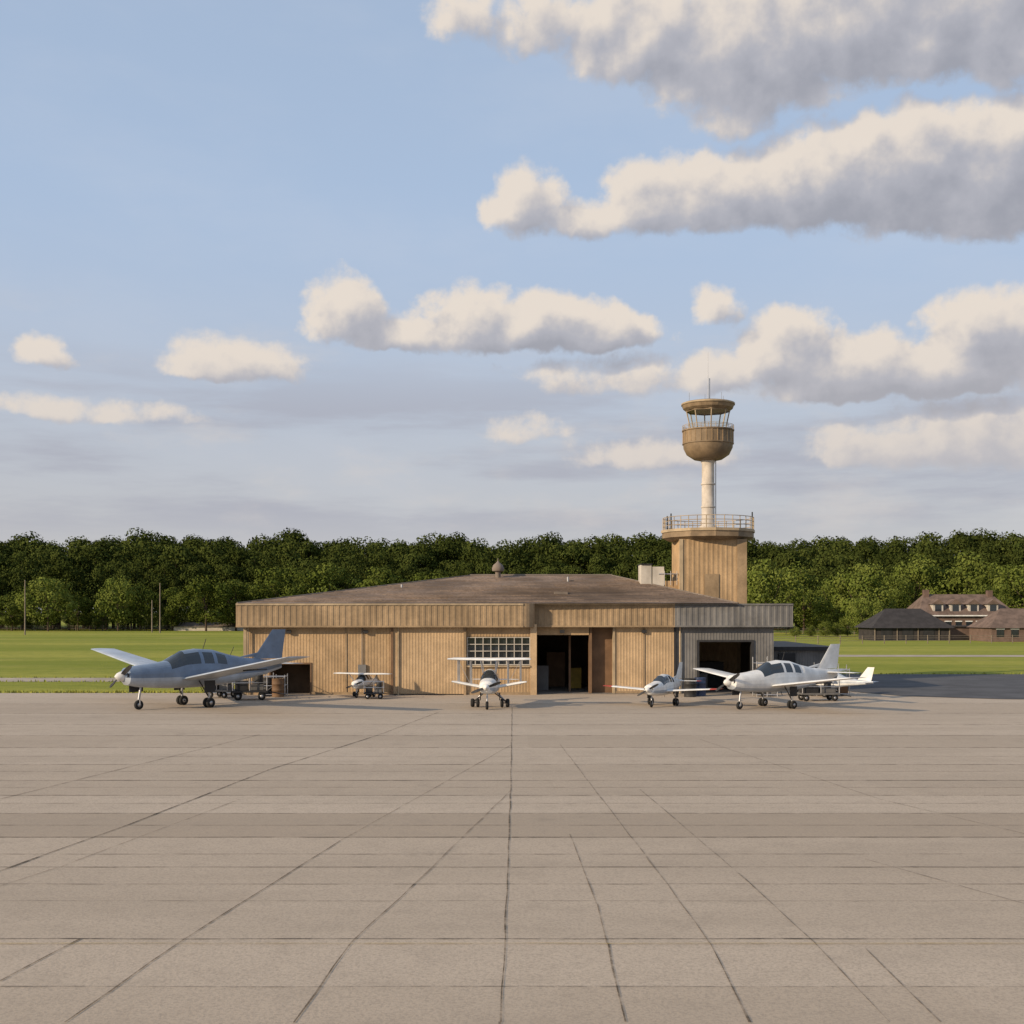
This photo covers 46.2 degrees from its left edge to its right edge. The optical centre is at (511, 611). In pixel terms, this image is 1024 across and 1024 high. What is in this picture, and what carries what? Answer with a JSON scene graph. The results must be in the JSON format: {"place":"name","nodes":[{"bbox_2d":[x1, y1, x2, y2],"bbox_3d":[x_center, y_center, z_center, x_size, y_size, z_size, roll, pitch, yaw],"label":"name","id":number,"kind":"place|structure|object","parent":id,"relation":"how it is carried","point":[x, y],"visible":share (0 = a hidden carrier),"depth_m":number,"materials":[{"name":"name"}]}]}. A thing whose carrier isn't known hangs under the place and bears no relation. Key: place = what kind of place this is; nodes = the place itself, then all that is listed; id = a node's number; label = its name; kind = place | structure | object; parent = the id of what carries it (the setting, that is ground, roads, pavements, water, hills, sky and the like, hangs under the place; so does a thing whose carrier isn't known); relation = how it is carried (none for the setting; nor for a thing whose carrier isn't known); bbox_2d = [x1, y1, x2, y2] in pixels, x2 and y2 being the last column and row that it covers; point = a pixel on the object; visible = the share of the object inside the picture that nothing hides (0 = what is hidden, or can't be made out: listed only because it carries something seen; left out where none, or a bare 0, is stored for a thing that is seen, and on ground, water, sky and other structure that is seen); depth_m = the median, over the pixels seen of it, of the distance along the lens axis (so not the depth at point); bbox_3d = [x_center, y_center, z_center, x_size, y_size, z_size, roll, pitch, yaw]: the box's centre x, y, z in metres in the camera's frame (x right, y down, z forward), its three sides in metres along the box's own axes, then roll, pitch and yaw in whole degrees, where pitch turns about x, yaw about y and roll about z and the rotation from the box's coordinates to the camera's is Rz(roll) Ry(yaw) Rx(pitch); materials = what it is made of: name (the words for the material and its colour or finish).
{"place":"outdoors","nodes":[
{"label":"outdoors","id":0,"kind":"place"},
{"bbox_2d":[0,689,1023,1023],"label":"concrete apron","id":1,"kind":"object","parent":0,"point":[460,859],"visible":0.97,"depth_m":19.82,"materials":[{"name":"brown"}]},
{"bbox_2d":[91,629,306,709],"bbox_3d":[-13.151,2.443,52.227,14.627,3.286,8.441,0,0,65],"label":"light aircraft","id":2,"kind":"object","parent":1,"relation":"on","point":[207,670],"visible":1,"depth_m":51.31,"materials":[{"name":"metal"}]},
{"bbox_2d":[210,682,245,697],"bbox_3d":[-13.492,3.538,57.068,2.004,1.096,0.880,0,0,23],"label":"equipment cart","id":3,"kind":"object","parent":1,"relation":"on","point":[221,689],"visible":0.58,"depth_m":56.88,"materials":[{"name":"grey metal"}]},
{"bbox_2d":[232,674,284,699],"bbox_3d":[-11.807,3.470,55.990,2.435,1.233,0.990,0,0,-11],"label":"equipment cart","id":4,"kind":"object","parent":1,"relation":"on","point":[241,686],"visible":0.87,"depth_m":55.56,"materials":[{"name":"metal"}]},
{"bbox_2d":[263,677,272,695],"bbox_3d":[-11.909,3.646,58.571,0.610,0.880,0.601,0,0,0],"label":"oil drum","id":5,"kind":"object","parent":1,"relation":"on","point":[269,679],"visible":0.52,"depth_m":58.31,"materials":[{"name":"metal"}]},
{"bbox_2d":[263,673,287,696],"bbox_3d":[-11.510,3.504,58.231,1.141,1.163,0.741,0,0,0],"label":"scaffold rack","id":6,"kind":"object","parent":1,"relation":"on","point":[276,676],"visible":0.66,"depth_m":57.87,"materials":[{"name":"metal"}]},
{"bbox_2d":[272,678,283,696],"bbox_3d":[-11.287,3.646,57.882,0.610,0.880,0.601,0,0,0],"label":"oil drum","id":7,"kind":"object","parent":1,"relation":"on","point":[278,685],"visible":0.99,"depth_m":57.64,"materials":[{"name":"beige metal"}]},
{"bbox_2d":[333,672,390,697],"bbox_3d":[-7.026,3.411,58.258,2.900,1.350,3.315,0,0,17],"label":"propeller plane","id":8,"kind":"object","parent":1,"relation":"on","point":[358,682],"visible":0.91,"depth_m":57.48,"materials":[{"name":"white paint"}]},
{"bbox_2d":[364,681,395,698],"bbox_3d":[-6.233,3.675,56.579,1.503,0.822,0.660,0,0,-6],"label":"equipment cart","id":9,"kind":"object","parent":1,"relation":"on","point":[378,690],"visible":1,"depth_m":56.30,"materials":[{"name":"metal"}]},
{"bbox_2d":[391,627,465,694],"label":"sliding doors","id":10,"kind":"structure","parent":1,"relation":"on","point":[426,666],"depth_m":59.20,"materials":[{"name":"beige metal"}]},
{"bbox_2d":[447,657,530,709],"bbox_3d":[-0.893,3.014,52.129,3.552,2.144,4.906,0,0,5],"label":"biplane","id":11,"kind":"object","parent":1,"relation":"on","point":[490,682],"visible":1,"depth_m":51.00,"materials":[{"name":"white paint"}]},
{"bbox_2d":[243,624,773,694],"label":"walls","id":12,"kind":"structure","parent":1,"relation":"on","point":[624,656],"depth_m":60.04,"materials":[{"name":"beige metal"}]},
{"bbox_2d":[466,637,529,666],"bbox_3d":[-0.725,1.970,59.300,3.250,1.500,0.240,0,0,0],"label":"window","id":13,"kind":"structure","parent":12,"relation":"attached to","point":[498,647],"depth_m":59.40,"materials":[{"name":"glass"}]},
{"bbox_2d":[247,627,761,694],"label":"wall fittings","id":14,"kind":"object","parent":12,"relation":"attached to","point":[362,668],"depth_m":59.18,"materials":[{"name":"metal"}]},
{"bbox_2d":[236,603,792,626],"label":"fascia","id":15,"kind":"structure","parent":12,"relation":"on","point":[430,615],"depth_m":58.85,"materials":[{"name":"grey metal"}]},
{"bbox_2d":[237,574,738,603],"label":"roof","id":16,"kind":"structure","parent":15,"relation":"on","point":[543,588],"depth_m":63.35,"materials":[{"name":"brown metal"}]},
{"bbox_2d":[401,561,678,605],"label":"roof equipment","id":17,"kind":"object","parent":16,"relation":"on","point":[648,574],"visible":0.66,"depth_m":67.00,"materials":[{"name":"white metal"}]},
{"bbox_2d":[537,635,751,693],"bbox_3d":[7.000,2.640,64.100,12.000,2.880,8.400,0,0,0],"label":"interior","id":18,"kind":"object","parent":1,"relation":"on","point":[551,676],"visible":0.65,"depth_m":64.10,"materials":[{"name":"concrete"}]},
{"bbox_2d":[603,662,723,706],"bbox_3d":[6.502,3.187,52.898,4.686,1.798,4.522,0,0,-10],"label":"light aircraft","id":19,"kind":"object","parent":1,"relation":"on","point":[663,684],"visible":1,"depth_m":52.13,"materials":[{"name":"white paint"}]},
{"bbox_2d":[684,678,695,696],"bbox_3d":[8.586,3.646,57.882,0.610,0.880,0.601,0,0,0],"label":"oil drum","id":20,"kind":"object","parent":1,"relation":"on","point":[689,684],"visible":0.86,"depth_m":57.64,"materials":[{"name":"metal"}]},
{"bbox_2d":[694,677,705,695],"bbox_3d":[9.176,3.646,58.571,0.610,0.880,0.601,0,0,0],"label":"oil drum","id":21,"kind":"object","parent":1,"relation":"on","point":[700,682],"visible":0.68,"depth_m":58.31,"materials":[{"name":"blue metal"}]},
{"bbox_2d":[661,378,754,685],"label":"control tower","id":22,"kind":"structure","parent":1,"relation":"on","point":[709,557],"depth_m":66.20,"materials":[{"name":"beige concrete"}]},
{"bbox_2d":[686,407,729,427],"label":"cab windows","id":23,"kind":"structure","parent":22,"relation":"in","point":[711,408],"depth_m":67.83,"materials":[{"name":"glass"}]},
{"bbox_2d":[752,656,777,696],"bbox_3d":[12.296,3.117,58.306,1.041,1.939,0.841,0,0,-3],"label":"scaffold rack","id":24,"kind":"object","parent":1,"relation":"on","point":[768,693],"visible":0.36,"depth_m":58.01,"materials":[{"name":"metal"}]},
{"bbox_2d":[693,644,866,708],"bbox_3d":[11.325,2.753,51.300,7.351,2.666,7.421,0,0,11],"label":"light aircraft","id":25,"kind":"object","parent":1,"relation":"on","point":[779,676],"visible":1,"depth_m":50.91,"materials":[{"name":"white paint"}]},
{"bbox_2d":[797,662,849,695],"bbox_3d":[15.145,3.287,58.839,2.641,1.597,0.841,0,0,6],"label":"scaffold rack","id":26,"kind":"object","parent":1,"relation":"on","point":[844,689],"visible":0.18,"depth_m":58.43,"materials":[{"name":"metal"}]},
{"bbox_2d":[797,678,850,700],"bbox_3d":[14.434,3.572,55.315,2.479,1.027,0.825,0,0,-6],"label":"equipment cart","id":27,"kind":"object","parent":1,"relation":"on","point":[829,690],"visible":0.86,"depth_m":54.96,"materials":[{"name":"grey metal"}]},
{"bbox_2d":[810,667,878,696],"bbox_3d":[15.663,3.344,57.597,3.646,1.485,3.520,0,0,41],"label":"propeller plane","id":28,"kind":"object","parent":1,"relation":"on","point":[868,672],"visible":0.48,"depth_m":56.89,"materials":[{"name":"white paint"}]},
{"bbox_2d":[0,613,1023,692],"bbox_3d":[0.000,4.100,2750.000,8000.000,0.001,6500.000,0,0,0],"label":"grass field","id":29,"kind":"structure","parent":0,"point":[57,653],"depth_m":121.48,"materials":[{"name":"green plant"}]},
{"bbox_2d":[0,591,29,630],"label":"deciduous tree","id":30,"kind":"object","parent":29,"relation":"on","point":[12,610],"visible":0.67,"depth_m":260.69,"materials":[{"name":"green plant"}]},
{"bbox_2d":[24,580,25,634],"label":"utility pole","id":31,"kind":"object","parent":29,"relation":"on","point":[24,607],"visible":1,"depth_m":214.94,"materials":[{"name":"wood"}]},
{"bbox_2d":[13,576,80,630],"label":"deciduous tree","id":32,"kind":"object","parent":29,"relation":"on","point":[58,594],"visible":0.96,"depth_m":253.60,"materials":[{"name":"green plant"}]},
{"bbox_2d":[0,678,118,681],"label":"taxiway","id":33,"kind":"structure","parent":29,"relation":"on","point":[56,679],"depth_m":72.71,"materials":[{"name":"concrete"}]},
{"bbox_2d":[56,591,95,630],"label":"deciduous tree","id":34,"kind":"object","parent":29,"relation":"on","point":[78,616],"visible":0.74,"depth_m":263.09,"materials":[{"name":"green plant"}]},
{"bbox_2d":[0,625,158,630],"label":"field fence","id":35,"kind":"object","parent":29,"relation":"on","point":[34,628],"visible":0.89,"depth_m":264.34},
{"bbox_2d":[92,575,146,630],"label":"deciduous tree","id":36,"kind":"object","parent":29,"relation":"on","point":[117,609],"visible":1,"depth_m":256.30,"materials":[{"name":"green plant"}]},
{"bbox_2d":[123,583,154,630],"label":"deciduous tree","id":37,"kind":"object","parent":29,"relation":"on","point":[145,611],"visible":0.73,"depth_m":261.11,"materials":[{"name":"green plant"}]},
{"bbox_2d":[151,606,152,632],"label":"utility pole","id":38,"kind":"object","parent":29,"relation":"on","point":[151,619],"visible":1,"depth_m":239.95,"materials":[{"name":"wood"}]},
{"bbox_2d":[159,591,160,632],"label":"utility pole","id":39,"kind":"object","parent":29,"relation":"on","point":[159,611],"visible":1,"depth_m":234.95,"materials":[{"name":"wood"}]},
{"bbox_2d":[150,586,190,630],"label":"deciduous tree","id":40,"kind":"object","parent":29,"relation":"on","point":[167,611],"visible":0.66,"depth_m":261.21,"materials":[{"name":"green plant"}]},
{"bbox_2d":[172,574,235,630],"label":"deciduous tree","id":41,"kind":"object","parent":29,"relation":"on","point":[197,593],"visible":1,"depth_m":254.56,"materials":[{"name":"green plant"}]},
{"bbox_2d":[172,622,242,630],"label":"field shed","id":42,"kind":"structure","parent":29,"relation":"on","point":[192,626],"depth_m":262.00,"materials":[{"name":"white paint"}]},
{"bbox_2d":[208,579,260,630],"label":"deciduous tree","id":43,"kind":"object","parent":29,"relation":"on","point":[235,587],"visible":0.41,"depth_m":260.67,"materials":[{"name":"green plant"}]},
{"bbox_2d":[247,564,320,599],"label":"deciduous tree","id":44,"kind":"object","parent":29,"relation":"on","point":[280,589],"visible":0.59,"depth_m":259.87,"materials":[{"name":"green plant"}]},
{"bbox_2d":[301,562,362,593],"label":"deciduous tree","id":45,"kind":"object","parent":29,"relation":"on","point":[325,573],"visible":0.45,"depth_m":262.00,"materials":[{"name":"green plant"}]},
{"bbox_2d":[348,565,405,588],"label":"deciduous tree","id":46,"kind":"object","parent":29,"relation":"on","point":[378,579],"visible":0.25,"depth_m":259.78,"materials":[{"name":"green plant"}]},
{"bbox_2d":[407,569,448,581],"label":"deciduous tree","id":47,"kind":"object","parent":29,"relation":"on","point":[425,577],"visible":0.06,"depth_m":260.73,"materials":[{"name":"green plant"}]},
{"bbox_2d":[0,607,858,636],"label":"hedge","id":48,"kind":"object","parent":29,"relation":"on","point":[837,629],"visible":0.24,"depth_m":264.90,"materials":[{"name":"green plant"}]},
{"bbox_2d":[0,672,1021,692],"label":"grass fringe","id":49,"kind":"object","parent":29,"relation":"on","point":[83,691],"depth_m":60.73,"materials":[{"name":"green plant"}]},
{"bbox_2d":[0,527,1023,629],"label":"forest","id":50,"kind":"object","parent":29,"relation":"on","point":[161,563],"visible":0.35,"depth_m":286.22,"materials":[{"name":"green plant"}]},
{"bbox_2d":[747,567,782,605],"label":"deciduous tree","id":51,"kind":"object","parent":29,"relation":"on","point":[753,590],"visible":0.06,"depth_m":236.65,"materials":[{"name":"green plant"}]},
{"bbox_2d":[747,559,807,610],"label":"deciduous tree","id":52,"kind":"object","parent":29,"relation":"on","point":[759,583],"visible":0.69,"depth_m":213.42,"materials":[{"name":"green plant"}]},
{"bbox_2d":[774,641,828,668],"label":"storage shed","id":53,"kind":"structure","parent":29,"relation":"on","point":[797,653],"depth_m":63.99,"materials":[{"name":"grey metal"}]},
{"bbox_2d":[773,561,834,631],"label":"deciduous tree","id":54,"kind":"object","parent":29,"relation":"on","point":[803,579],"visible":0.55,"depth_m":234.12,"materials":[{"name":"green plant"}]},
{"bbox_2d":[774,630,854,634],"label":"field fence","id":55,"kind":"object","parent":29,"relation":"on","point":[800,630],"visible":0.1,"depth_m":214.47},
{"bbox_2d":[810,574,859,626],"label":"deciduous tree","id":56,"kind":"object","parent":29,"relation":"on","point":[824,608],"visible":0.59,"depth_m":224.34,"materials":[{"name":"green plant"}]},
{"bbox_2d":[826,563,900,626],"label":"deciduous tree","id":57,"kind":"object","parent":29,"relation":"on","point":[863,576],"visible":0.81,"depth_m":202.91,"materials":[{"name":"green plant"}]},
{"bbox_2d":[843,597,884,632],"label":"deciduous tree","id":58,"kind":"object","parent":29,"relation":"on","point":[855,610],"visible":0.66,"depth_m":189.52,"materials":[{"name":"green plant"}]},
{"bbox_2d":[855,573,915,612],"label":"deciduous tree","id":59,"kind":"object","parent":29,"relation":"on","point":[899,601],"visible":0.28,"depth_m":222.48,"materials":[{"name":"green plant"}]},
{"bbox_2d":[774,635,1023,643],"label":"field fence","id":60,"kind":"object","parent":29,"relation":"on","point":[927,640],"visible":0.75,"depth_m":155.39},
{"bbox_2d":[877,553,948,608],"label":"deciduous tree","id":61,"kind":"object","parent":29,"relation":"on","point":[918,572],"visible":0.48,"depth_m":236.69,"materials":[{"name":"green plant"}]},
{"bbox_2d":[915,568,969,593],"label":"deciduous tree","id":62,"kind":"object","parent":29,"relation":"on","point":[938,585],"visible":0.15,"depth_m":237.45,"materials":[{"name":"green plant"}]},
{"bbox_2d":[931,550,1006,600],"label":"deciduous tree","id":63,"kind":"object","parent":29,"relation":"on","point":[964,571],"visible":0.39,"depth_m":232.45,"materials":[{"name":"green plant"}]},
{"bbox_2d":[968,583,1009,603],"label":"deciduous tree","id":64,"kind":"object","parent":29,"relation":"on","point":[982,588],"visible":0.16,"depth_m":204.09,"materials":[{"name":"green plant"}]},
{"bbox_2d":[967,564,1023,607],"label":"deciduous tree","id":65,"kind":"object","parent":29,"relation":"on","point":[988,580],"visible":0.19,"depth_m":227.16,"materials":[{"name":"green plant"}]},
{"bbox_2d":[991,564,1023,607],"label":"deciduous tree","id":66,"kind":"object","parent":29,"relation":"on","point":[1016,576],"visible":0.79,"depth_m":219.57,"materials":[{"name":"green plant"}]},
{"bbox_2d":[0,0,1023,612],"label":"sky","id":67,"kind":"structure","parent":0,"point":[327,270],"materials":[{"name":"blue"}]},
{"bbox_2d":[855,609,968,640],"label":"dark barn","id":68,"kind":"structure","parent":0,"point":[901,624],"depth_m":172.70,"materials":[{"name":"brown wood"}]},
{"bbox_2d":[836,674,1023,698],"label":"asphalt lane","id":69,"kind":"structure","parent":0,"point":[1000,686],"depth_m":66.45,"materials":[{"name":"grey asphalt"}]},
{"bbox_2d":[838,655,1023,656],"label":"access road","id":70,"kind":"structure","parent":0,"point":[931,656],"depth_m":110.29,"materials":[{"name":"grey asphalt"}]},
{"bbox_2d":[906,590,1008,624],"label":"country house","id":71,"kind":"structure","parent":0,"point":[959,609],"depth_m":185.70,"materials":[{"name":"brick"}]},
{"bbox_2d":[967,608,1023,641],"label":"country house","id":72,"kind":"structure","parent":0,"point":[1005,621],"depth_m":166.52,"materials":[{"name":"brick"}]}
]}

